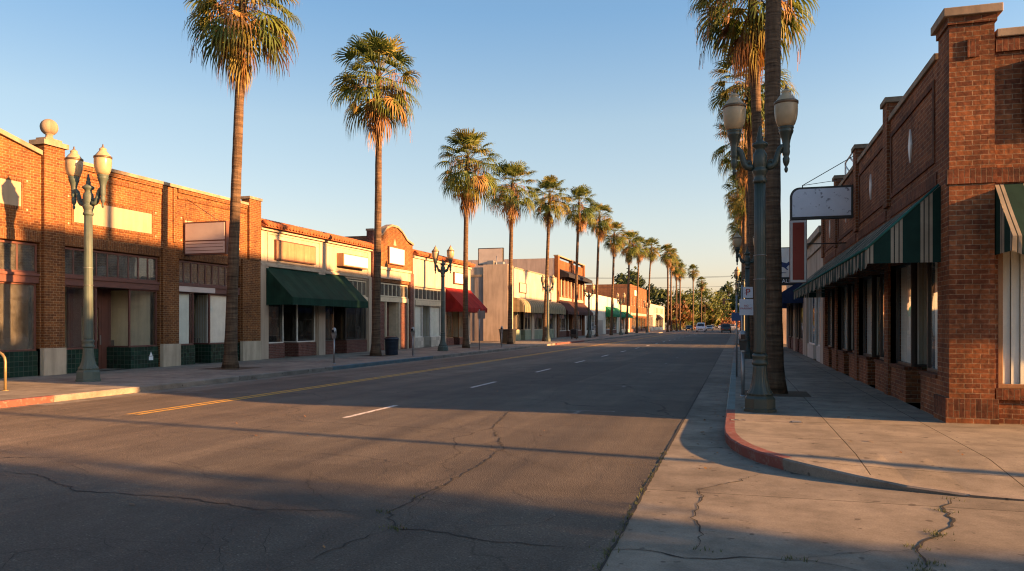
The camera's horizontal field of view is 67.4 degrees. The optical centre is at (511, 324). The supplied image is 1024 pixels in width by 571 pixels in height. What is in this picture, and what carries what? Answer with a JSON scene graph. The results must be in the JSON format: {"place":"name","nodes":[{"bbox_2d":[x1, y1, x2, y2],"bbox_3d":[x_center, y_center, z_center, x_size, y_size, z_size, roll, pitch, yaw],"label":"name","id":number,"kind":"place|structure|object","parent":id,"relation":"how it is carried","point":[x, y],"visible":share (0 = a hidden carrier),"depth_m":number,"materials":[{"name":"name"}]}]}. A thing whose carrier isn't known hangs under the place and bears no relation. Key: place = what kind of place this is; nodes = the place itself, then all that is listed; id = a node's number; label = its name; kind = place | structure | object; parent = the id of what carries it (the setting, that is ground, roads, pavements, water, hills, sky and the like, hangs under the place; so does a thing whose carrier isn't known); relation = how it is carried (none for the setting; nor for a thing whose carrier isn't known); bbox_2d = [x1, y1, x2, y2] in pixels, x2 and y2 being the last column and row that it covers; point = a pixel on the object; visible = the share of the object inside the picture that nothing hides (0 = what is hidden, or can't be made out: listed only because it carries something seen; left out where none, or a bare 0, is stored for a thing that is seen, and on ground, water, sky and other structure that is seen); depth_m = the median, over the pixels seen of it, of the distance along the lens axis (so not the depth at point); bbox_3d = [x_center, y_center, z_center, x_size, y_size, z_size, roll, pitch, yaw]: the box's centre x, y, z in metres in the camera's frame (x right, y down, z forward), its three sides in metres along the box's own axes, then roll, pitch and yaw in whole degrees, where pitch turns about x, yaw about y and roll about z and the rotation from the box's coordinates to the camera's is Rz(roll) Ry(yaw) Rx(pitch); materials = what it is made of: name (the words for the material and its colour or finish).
{"place":"outdoors","nodes":[
{"label":"outdoors","id":0,"kind":"place"},
{"bbox_2d":[0,328,684,399],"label":"sidewalk","id":1,"kind":"structure","parent":0,"point":[27,387],"depth_m":26.55,"materials":[{"name":"concrete"}]},
{"bbox_2d":[64,144,111,381],"bbox_3d":[-11.906,-1.719,21.583,1.485,6.638,0.636,0,0,16],"label":"street lamp","id":2,"kind":"object","parent":1,"relation":"on","point":[88,370],"visible":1,"depth_m":21.48,"materials":[{"name":"metal"}]},
{"bbox_2d":[205,367,261,369],"bbox_3d":[-10.190,1.594,27.790,1.600,0.001,1.600,0,0,16],"label":"tree pit","id":3,"kind":"object","parent":1,"relation":"on","point":[218,368],"visible":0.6,"depth_m":27.65,"materials":[{"name":"soil"}]},
{"bbox_2d":[181,0,304,368],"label":"palm tree","id":4,"kind":"object","parent":3,"relation":"on","point":[233,43],"visible":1,"depth_m":27.56,"materials":[{"name":"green plant"}]},
{"bbox_2d":[384,336,398,354],"bbox_3d":[-6.277,1.115,40.064,0.760,0.970,0.760,0,0,16],"label":"litter bin","id":5,"kind":"object","parent":1,"relation":"on","point":[391,345],"visible":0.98,"depth_m":39.77,"materials":[{"name":"blue paint"}]},
{"bbox_2d":[432,245,453,350],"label":"street lamp","id":6,"kind":"object","parent":1,"relation":"on","point":[442,346],"visible":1,"depth_m":45.84,"materials":[{"name":"metal"}]},
{"bbox_2d":[541,275,554,340],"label":"street lamp","id":7,"kind":"object","parent":1,"relation":"on","point":[547,337],"visible":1,"depth_m":71.34,"materials":[{"name":"metal"}]},
{"bbox_2d":[562,184,599,337],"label":"palm tree","id":8,"kind":"object","parent":1,"relation":"on","point":[579,219],"visible":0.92,"depth_m":86.91,"materials":[{"name":"green plant"}]},
{"bbox_2d":[583,283,594,337],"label":"street lamp","id":9,"kind":"object","parent":1,"relation":"on","point":[588,335],"visible":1,"depth_m":90.99,"materials":[{"name":"metal"}]},
{"bbox_2d":[584,202,613,336],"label":"palm tree","id":10,"kind":"object","parent":1,"relation":"on","point":[601,226],"visible":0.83,"depth_m":99.88,"materials":[{"name":"green plant"}]},
{"bbox_2d":[602,221,628,334],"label":"palm tree","id":11,"kind":"object","parent":1,"relation":"on","point":[614,245],"visible":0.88,"depth_m":111.53,"materials":[{"name":"green plant"}]},
{"bbox_2d":[618,229,641,333],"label":"palm tree","id":12,"kind":"object","parent":1,"relation":"on","point":[630,252],"visible":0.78,"depth_m":126.84,"materials":[{"name":"green plant"}]},
{"bbox_2d":[630,236,649,332],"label":"palm tree","id":13,"kind":"object","parent":1,"relation":"on","point":[641,255],"visible":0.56,"depth_m":139.98,"materials":[{"name":"green plant"}]},
{"bbox_2d":[644,237,661,331],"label":"palm tree","id":14,"kind":"object","parent":1,"relation":"on","point":[652,255],"visible":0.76,"depth_m":158.11,"materials":[{"name":"green plant"}]},
{"label":"tree pit","id":15,"kind":"structure","parent":1,"relation":"on","visible":0},
{"bbox_2d":[327,28,422,355],"bbox_3d":[-6.935,-6.512,38.879,4.824,16.274,4.792,0,0,16],"label":"palm tree","id":16,"kind":"object","parent":15,"relation":"on","point":[372,51],"visible":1,"depth_m":38.75,"materials":[{"name":"green plant"}]},
{"label":"tree pit","id":17,"kind":"structure","parent":1,"relation":"on","visible":0},
{"bbox_2d":[434,128,503,347],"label":"palm tree","id":18,"kind":"object","parent":17,"relation":"on","point":[477,184],"visible":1,"depth_m":51.73,"materials":[{"name":"green plant"}]},
{"label":"tree pit","id":19,"kind":"structure","parent":1,"relation":"on","visible":0},
{"bbox_2d":[485,159,540,343],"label":"palm tree","id":20,"kind":"object","parent":19,"relation":"on","point":[512,202],"visible":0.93,"depth_m":61.79,"materials":[{"name":"green plant"}]},
{"label":"tree pit","id":21,"kind":"structure","parent":1,"relation":"on","visible":0},
{"bbox_2d":[529,175,571,340],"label":"palm tree","id":22,"kind":"object","parent":21,"relation":"on","point":[548,182],"visible":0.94,"depth_m":72.90,"materials":[{"name":"green plant"}]},
{"bbox_2d":[0,326,801,570],"bbox_3d":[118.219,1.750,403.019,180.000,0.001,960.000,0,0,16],"label":"road","id":23,"kind":"structure","parent":0,"point":[103,445],"depth_m":9.51,"materials":[{"name":"asphalt"}]},
{"bbox_2d":[0,119,262,378],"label":"brick shop","id":24,"kind":"structure","parent":23,"relation":"on","point":[159,298],"depth_m":27.62,"materials":[{"name":"brick"}]},
{"bbox_2d":[0,281,35,351],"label":"display window","id":25,"kind":"structure","parent":24,"relation":"in","point":[34,284],"depth_m":23.81,"materials":[{"name":"brown paint"}]},
{"bbox_2d":[0,240,36,272],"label":"transom window","id":26,"kind":"structure","parent":24,"relation":"in","point":[16,243],"depth_m":23.36,"materials":[{"name":"brown paint"}]},
{"bbox_2d":[65,285,96,349],"bbox_3d":[-14.357,-0.220,25.450,0.070,2.100,1.440,0,0,16],"label":"display window","id":27,"kind":"structure","parent":24,"relation":"in","point":[95,288],"depth_m":26.07,"materials":[{"name":"brown paint"}]},
{"bbox_2d":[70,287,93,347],"bbox_3d":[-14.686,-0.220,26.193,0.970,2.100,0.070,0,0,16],"label":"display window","id":28,"kind":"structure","parent":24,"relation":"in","point":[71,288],"depth_m":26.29,"materials":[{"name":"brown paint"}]},
{"bbox_2d":[79,304,100,368],"bbox_3d":[-14.898,0.445,27.115,0.105,2.290,0.980,0,0,16],"label":"door","id":29,"kind":"structure","parent":24,"relation":"in","point":[80,305],"depth_m":27.49,"materials":[{"name":"brown paint"}]},
{"bbox_2d":[65,247,156,281],"bbox_3d":[-13.942,-2.035,26.793,0.070,0.930,4.270,0,0,16],"label":"transom window","id":30,"kind":"structure","parent":24,"relation":"in","point":[67,248],"depth_m":26.99,"materials":[{"name":"brown paint"}]},
{"bbox_2d":[128,289,156,346],"bbox_3d":[-13.553,-0.220,28.190,0.070,2.100,1.370,0,0,16],"label":"display window","id":31,"kind":"structure","parent":24,"relation":"in","point":[129,290],"depth_m":28.08,"materials":[{"name":"brown paint"}]},
{"bbox_2d":[179,292,193,344],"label":"display window","id":32,"kind":"structure","parent":24,"relation":"in","point":[192,294],"depth_m":30.75,"materials":[{"name":"brown paint"}]},
{"bbox_2d":[179,260,227,286],"bbox_3d":[-12.517,-2.035,31.653,0.070,0.930,3.840,0,0,16],"label":"transom window","id":33,"kind":"structure","parent":24,"relation":"in","point":[183,262],"depth_m":31.42,"materials":[{"name":"brown paint"}]},
{"bbox_2d":[184,198,228,255],"bbox_3d":[-11.891,-3.830,29.842,1.980,2.260,0.224,0,0,16],"label":"marquee sign","id":34,"kind":"object","parent":24,"relation":"attached to","point":[207,238],"visible":0.98,"depth_m":29.73,"materials":[{"name":"metal"}]},
{"bbox_2d":[208,293,237,343],"bbox_3d":[-12.259,-0.220,32.604,0.070,2.100,1.870,0,0,16],"label":"display window","id":35,"kind":"structure","parent":24,"relation":"in","point":[209,294],"depth_m":31.71,"materials":[{"name":"brown paint"}]},
{"bbox_2d":[12,472,356,511],"bbox_3d":[-3.704,1.746,7.944,5.234,0.001,0.473,0,0,22],"label":"pavement crack","id":36,"kind":"object","parent":23,"relation":"on","point":[189,498],"visible":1,"depth_m":7.69,"materials":[{"name":"asphalt"}]},
{"bbox_2d":[261,218,373,358],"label":"tiled eave shop","id":37,"kind":"structure","parent":23,"relation":"on","point":[306,309],"depth_m":38.84,"materials":[{"name":"beige paint"}]},
{"bbox_2d":[269,305,283,343],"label":"display window","id":38,"kind":"structure","parent":37,"relation":"in","point":[276,312],"depth_m":36.37,"materials":[{"name":"white paint"}]},
{"bbox_2d":[284,305,295,341],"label":"display window","id":39,"kind":"structure","parent":37,"relation":"in","point":[289,310],"depth_m":38.26,"materials":[{"name":"glass"}]},
{"bbox_2d":[274,239,315,264],"bbox_3d":[-10.573,-3.500,37.596,0.120,0.940,3.500,0,0,16],"label":"wall sign","id":40,"kind":"object","parent":37,"relation":"attached to","point":[293,252],"visible":1,"depth_m":37.36,"materials":[{"name":"metal"}]},
{"bbox_2d":[296,305,314,341],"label":"display window","id":41,"kind":"structure","parent":37,"relation":"in","point":[305,314],"depth_m":38.82,"materials":[{"name":"glass"}]},
{"bbox_2d":[325,306,333,340],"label":"display window","id":42,"kind":"structure","parent":37,"relation":"in","point":[329,310],"depth_m":41.10,"materials":[{"name":"black glass"}]},
{"bbox_2d":[334,306,344,339],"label":"display window","id":43,"kind":"structure","parent":37,"relation":"in","point":[339,312],"depth_m":42.95,"materials":[{"name":"black glass"}]},
{"bbox_2d":[337,253,367,269],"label":"wall sign","id":44,"kind":"object","parent":37,"relation":"attached to","point":[351,261],"visible":1,"depth_m":42.37,"materials":[{"name":"white wood"}]},
{"bbox_2d":[345,308,365,339],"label":"display window","id":45,"kind":"structure","parent":37,"relation":"in","point":[355,318],"depth_m":43.88,"materials":[{"name":"grey glass"}]},
{"bbox_2d":[0,330,678,407],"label":"kerb","id":46,"kind":"structure","parent":23,"relation":"on","point":[56,398],"depth_m":22.49,"materials":[{"name":"red paint"}]},
{"bbox_2d":[32,330,683,405],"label":"gutter","id":47,"kind":"object","parent":23,"relation":"on","point":[106,397],"visible":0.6,"depth_m":23.41,"materials":[{"name":"concrete"}]},
{"bbox_2d":[345,224,413,349],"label":"gabled brick shop","id":48,"kind":"structure","parent":23,"relation":"on","point":[397,304],"depth_m":49.36,"materials":[{"name":"brick"}]},
{"bbox_2d":[381,283,407,297],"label":"transom window","id":49,"kind":"structure","parent":48,"relation":"in","point":[388,284],"depth_m":49.00,"materials":[{"name":"beige paint"}]},
{"bbox_2d":[388,246,404,265],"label":"wall sign","id":50,"kind":"object","parent":48,"relation":"attached to","point":[396,256],"visible":1,"depth_m":48.54,"materials":[{"name":"metal"}]},
{"bbox_2d":[135,335,662,414],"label":"line","id":51,"kind":"object","parent":23,"relation":"on","point":[329,385],"visible":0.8,"depth_m":20.86,"materials":[{"name":"yellow paint"}]},
{"bbox_2d":[129,333,674,413],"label":"line","id":52,"kind":"object","parent":23,"relation":"on","point":[328,384],"visible":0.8,"depth_m":21.19,"materials":[{"name":"yellow paint"}]},
{"bbox_2d":[413,249,486,347],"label":"tiled eave shop","id":53,"kind":"structure","parent":23,"relation":"on","point":[427,303],"depth_m":56.13,"materials":[{"name":"beige paint"}]},
{"bbox_2d":[387,410,573,547],"bbox_3d":[-0.534,1.746,10.838,1.661,0.001,9.824,0,0,-3],"label":"pavement crack","id":54,"kind":"object","parent":23,"relation":"on","point":[413,499],"visible":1,"depth_m":7.48,"materials":[{"name":"asphalt"}]},
{"bbox_2d":[470,256,565,340],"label":"stucco building","id":55,"kind":"structure","parent":23,"relation":"on","point":[489,285],"depth_m":73.86,"materials":[{"name":"paint"}]},
{"bbox_2d":[478,248,503,264],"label":"rooftop signboard","id":56,"kind":"object","parent":55,"relation":"on","point":[485,255],"visible":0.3,"depth_m":74.81,"materials":[{"name":"white paint"}]},
{"bbox_2d":[468,255,592,337],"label":"two storey block","id":57,"kind":"structure","parent":23,"relation":"on","point":[563,272],"depth_m":95.89,"materials":[{"name":"beige paint"}]},
{"bbox_2d":[585,292,625,334],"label":"flat roofed shop","id":58,"kind":"structure","parent":23,"relation":"on","point":[604,308],"depth_m":124.44,"materials":[{"name":"white paint"}]},
{"bbox_2d":[586,284,645,331],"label":"brick block","id":59,"kind":"structure","parent":23,"relation":"on","point":[620,289],"depth_m":158.44,"materials":[{"name":"brown brick"}]},
{"bbox_2d":[619,304,632,332],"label":"narrow tan shop","id":60,"kind":"structure","parent":23,"relation":"on","point":[624,318],"depth_m":147.61,"materials":[{"name":"beige paint"}]},
{"bbox_2d":[614,273,658,303],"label":"broadleaf tree","id":61,"kind":"object","parent":23,"relation":"on","point":[634,282],"visible":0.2,"depth_m":234.22,"materials":[{"name":"green plant"}]},
{"bbox_2d":[646,303,663,330],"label":"cream shop","id":62,"kind":"structure","parent":23,"relation":"on","point":[656,317],"depth_m":205.28,"materials":[{"name":"paint"}]},
{"bbox_2d":[646,286,677,322],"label":"broadleaf tree","id":63,"kind":"object","parent":23,"relation":"on","point":[662,296],"visible":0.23,"depth_m":243.37,"materials":[{"name":"green plant"}]},
{"bbox_2d":[658,243,676,331],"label":"palm tree","id":64,"kind":"object","parent":23,"relation":"on","point":[667,259],"visible":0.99,"depth_m":163.81,"materials":[{"name":"green plant"}]},
{"bbox_2d":[664,248,680,330],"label":"palm tree","id":65,"kind":"object","parent":23,"relation":"on","point":[673,265],"visible":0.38,"depth_m":173.42,"materials":[{"name":"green plant"}]},
{"bbox_2d":[669,259,684,330],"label":"palm tree","id":66,"kind":"object","parent":23,"relation":"on","point":[677,271],"visible":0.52,"depth_m":184.07,"materials":[{"name":"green plant"}]},
{"bbox_2d":[664,300,691,328],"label":"broadleaf tree","id":67,"kind":"object","parent":23,"relation":"on","point":[686,314],"visible":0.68,"depth_m":235.45,"materials":[{"name":"green plant"}]},
{"bbox_2d":[674,263,687,330],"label":"palm tree","id":68,"kind":"object","parent":23,"relation":"on","point":[682,277],"visible":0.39,"depth_m":196.61,"materials":[{"name":"green plant"}]},
{"bbox_2d":[675,294,700,328],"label":"broadleaf tree","id":69,"kind":"object","parent":23,"relation":"on","point":[688,298],"visible":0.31,"depth_m":254.91,"materials":[{"name":"green plant"}]},
{"bbox_2d":[686,264,699,329],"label":"palm tree","id":70,"kind":"object","parent":23,"relation":"on","point":[693,272],"visible":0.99,"depth_m":228.14,"materials":[{"name":"green plant"}]},
{"bbox_2d":[695,301,723,325],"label":"broadleaf tree","id":71,"kind":"object","parent":23,"relation":"on","point":[710,315],"visible":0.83,"depth_m":275.00,"materials":[{"name":"green plant"}]},
{"bbox_2d":[694,283,731,325],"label":"broadleaf tree","id":72,"kind":"object","parent":23,"relation":"on","point":[715,299],"visible":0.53,"depth_m":316.96,"materials":[{"name":"green plant"}]},
{"bbox_2d":[717,281,738,308],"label":"broadleaf tree","id":73,"kind":"object","parent":23,"relation":"on","point":[729,289],"visible":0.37,"depth_m":365.53,"materials":[{"name":"green plant"}]},
{"bbox_2d":[725,147,746,247],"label":"palm tree","id":74,"kind":"object","parent":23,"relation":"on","point":[740,188],"visible":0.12,"depth_m":58.90,"materials":[{"name":"green plant"}]},
{"bbox_2d":[782,283,803,354],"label":"shop","id":75,"kind":"structure","parent":23,"relation":"on","point":[794,322],"depth_m":45.14,"materials":[{"name":"blue paint"}]},
{"bbox_2d":[781,247,795,285],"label":"projecting sign","id":76,"kind":"object","parent":75,"relation":"attached to","point":[785,264],"visible":0.3,"depth_m":42.39,"materials":[{"name":"white paint"}]},
{"bbox_2d":[601,348,1023,570],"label":"gutter","id":77,"kind":"object","parent":23,"relation":"on","point":[775,514],"visible":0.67,"depth_m":6.80,"materials":[{"name":"concrete"}]},
{"bbox_2d":[599,352,721,570],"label":"gutter joint","id":78,"kind":"object","parent":77,"relation":"on","point":[613,546],"visible":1,"depth_m":7.65,"materials":[{"name":"concrete"}]},
{"bbox_2d":[376,449,964,570],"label":"crack weeds","id":79,"kind":"object","parent":77,"relation":"on","point":[605,552],"visible":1,"depth_m":6.30,"materials":[{"name":"plant"}]},
{"bbox_2d":[914,500,955,568],"bbox_3d":[3.638,1.741,6.535,0.181,0.001,2.638,0,0,36],"label":"pavement crack","id":80,"kind":"object","parent":77,"relation":"on","point":[924,540],"visible":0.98,"depth_m":6.45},
{"bbox_2d":[804,225,822,363],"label":"cream shop","id":81,"kind":"structure","parent":23,"relation":"on","point":[813,328],"depth_m":35.26,"materials":[{"name":"paint"}]},
{"bbox_2d":[809,298,815,344],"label":"display window","id":82,"kind":"structure","parent":81,"relation":"in","point":[812,301],"depth_m":36.60,"materials":[{"name":"clear glass"}]},
{"bbox_2d":[724,347,1023,500],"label":"kerb","id":83,"kind":"structure","parent":23,"relation":"on","point":[736,442],"depth_m":8.84,"materials":[{"name":"concrete"}]},
{"bbox_2d":[793,2,1023,424],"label":"brick corner building","id":84,"kind":"structure","parent":23,"relation":"on","point":[915,281],"depth_m":12.81,"materials":[{"name":"brick"}]},
{"bbox_2d":[789,220,845,282],"bbox_3d":[9.681,-2.315,24.299,1.700,2.010,0.217,0,0,16],"label":"projecting sign","id":85,"kind":"object","parent":84,"relation":"attached to","point":[798,243],"visible":1,"depth_m":24.36,"materials":[{"name":"metal"}]},
{"bbox_2d":[790,156,852,220],"bbox_3d":[9.463,-4.050,23.634,1.856,1.919,2.525,0,0,16],"label":"projecting sign","id":86,"kind":"object","parent":84,"relation":"attached to","point":[821,202],"visible":0.84,"depth_m":22.45,"materials":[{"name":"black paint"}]},
{"bbox_2d":[828,290,833,346],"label":"display window","id":87,"kind":"structure","parent":84,"relation":"in","point":[831,292],"depth_m":28.92,"materials":[{"name":"black glass"}]},
{"bbox_2d":[841,284,849,350],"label":"display window","id":88,"kind":"structure","parent":84,"relation":"in","point":[845,289],"depth_m":25.44,"materials":[{"name":"grey glass"}]},
{"bbox_2d":[863,275,874,356],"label":"display window","id":89,"kind":"structure","parent":84,"relation":"in","point":[872,277],"depth_m":20.30,"materials":[{"name":"brown glass"}]},
{"bbox_2d":[875,275,883,356],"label":"display window","id":90,"kind":"structure","parent":84,"relation":"in","point":[876,276],"depth_m":20.29,"materials":[{"name":"brown wood"}]},
{"bbox_2d":[880,271,883,359],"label":"display window","id":91,"kind":"structure","parent":84,"relation":"in","point":[882,272],"depth_m":19.06,"materials":[{"name":"brown wood"}]},
{"bbox_2d":[896,263,914,366],"bbox_3d":[8.402,-0.215,16.421,0.070,2.170,1.596,0,0,16],"label":"display window","id":92,"kind":"structure","parent":84,"relation":"in","point":[912,364],"depth_m":16.10,"materials":[{"name":"brown wood"}]},
{"bbox_2d":[915,262,926,366],"bbox_3d":[8.757,-0.215,15.589,1.070,2.170,0.070,0,0,16],"label":"display window","id":93,"kind":"structure","parent":84,"relation":"in","point":[916,365],"depth_m":15.70,"materials":[{"name":"brown wood"}]},
{"bbox_2d":[927,262,936,372],"bbox_3d":[7.622,-0.215,13.761,0.070,2.170,1.260,0,0,16],"label":"display window","id":94,"kind":"structure","parent":84,"relation":"in","point":[929,264],"depth_m":14.31,"materials":[{"name":"brown wood"}]},
{"bbox_2d":[932,262,934,367],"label":"display window","id":95,"kind":"structure","parent":84,"relation":"in","point":[933,263],"depth_m":14.22,"materials":[{"name":"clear glass"}]},
{"bbox_2d":[998,253,1023,388],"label":"display window","id":96,"kind":"structure","parent":84,"relation":"in","point":[1000,256],"depth_m":12.33,"materials":[{"name":"brown glass"}]},
{"bbox_2d":[0,0,1023,324],"label":"sky","id":97,"kind":"structure","parent":0,"point":[611,97],"materials":[{"name":"blue"}]},
{"bbox_2d":[735,347,1023,495],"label":"sidewalk","id":98,"kind":"structure","parent":0,"point":[868,436],"depth_m":11.04,"materials":[{"name":"concrete"}]},
{"bbox_2d":[722,174,745,278],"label":"palm tree","id":99,"kind":"object","parent":98,"relation":"on","point":[737,205],"visible":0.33,"depth_m":69.89,"materials":[{"name":"green plant"}]},
{"bbox_2d":[731,295,740,376],"bbox_3d":[6.875,0.360,23.507,0.300,2.520,0.073,0,0,16],"label":"street sign","id":100,"kind":"object","parent":98,"relation":"on","point":[736,316],"visible":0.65,"depth_m":23.49,"materials":[{"name":"metal"}]},
{"bbox_2d":[732,231,753,358],"bbox_3d":[10.987,-1.390,35.857,1.338,5.980,0.573,0,0,16],"label":"street lamp","id":101,"kind":"object","parent":98,"relation":"on","point":[737,239],"visible":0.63,"depth_m":35.78,"materials":[{"name":"metal"}]},
{"bbox_2d":[738,330,747,396],"bbox_3d":[5.096,0.870,16.948,0.190,1.480,0.451,0,0,16],"label":"parking meter","id":102,"kind":"object","parent":98,"relation":"on","point":[742,337],"visible":0.98,"depth_m":16.92,"materials":[{"name":"metal"}]},
{"bbox_2d":[739,285,752,330],"bbox_3d":[5.978,0.310,19.599,0.340,2.620,0.078,0,0,16],"label":"street sign","id":103,"kind":"object","parent":98,"relation":"on","point":[745,306],"visible":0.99,"depth_m":19.57,"materials":[{"name":"metal"}]},
{"bbox_2d":[710,121,782,249],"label":"palm tree","id":104,"kind":"object","parent":98,"relation":"on","point":[742,172],"visible":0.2,"depth_m":47.80,"materials":[{"name":"green plant"}]},
{"bbox_2d":[686,0,819,186],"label":"palm tree","id":105,"kind":"object","parent":98,"relation":"on","point":[748,48],"visible":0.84,"depth_m":27.66,"materials":[{"name":"green plant"}]},
{"bbox_2d":[708,43,798,352],"bbox_3d":[11.610,-6.035,37.388,4.167,15.322,3.973,0,0,-27],"label":"palm tree","id":106,"kind":"object","parent":98,"relation":"on","point":[722,97],"visible":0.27,"depth_m":37.23,"materials":[{"name":"green plant"}]},
{"bbox_2d":[722,85,798,412],"bbox_3d":[4.564,-1.390,14.137,1.338,5.980,0.573,0,0,16],"label":"street lamp","id":107,"kind":"object","parent":98,"relation":"on","point":[759,397],"visible":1,"depth_m":14.04,"materials":[{"name":"metal"}]},
{"bbox_2d":[745,390,810,396],"bbox_3d":[6.079,1.594,17.705,1.440,0.001,1.440,0,0,16],"label":"tree pit","id":108,"kind":"object","parent":98,"relation":"on","point":[798,394],"visible":0.6,"depth_m":17.42,"materials":[{"name":"soil"}]},
{"bbox_2d":[764,0,787,393],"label":"palm tree","id":109,"kind":"object","parent":108,"relation":"on","point":[774,347],"visible":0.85,"depth_m":17.72,"materials":[{"name":"brown plant"}]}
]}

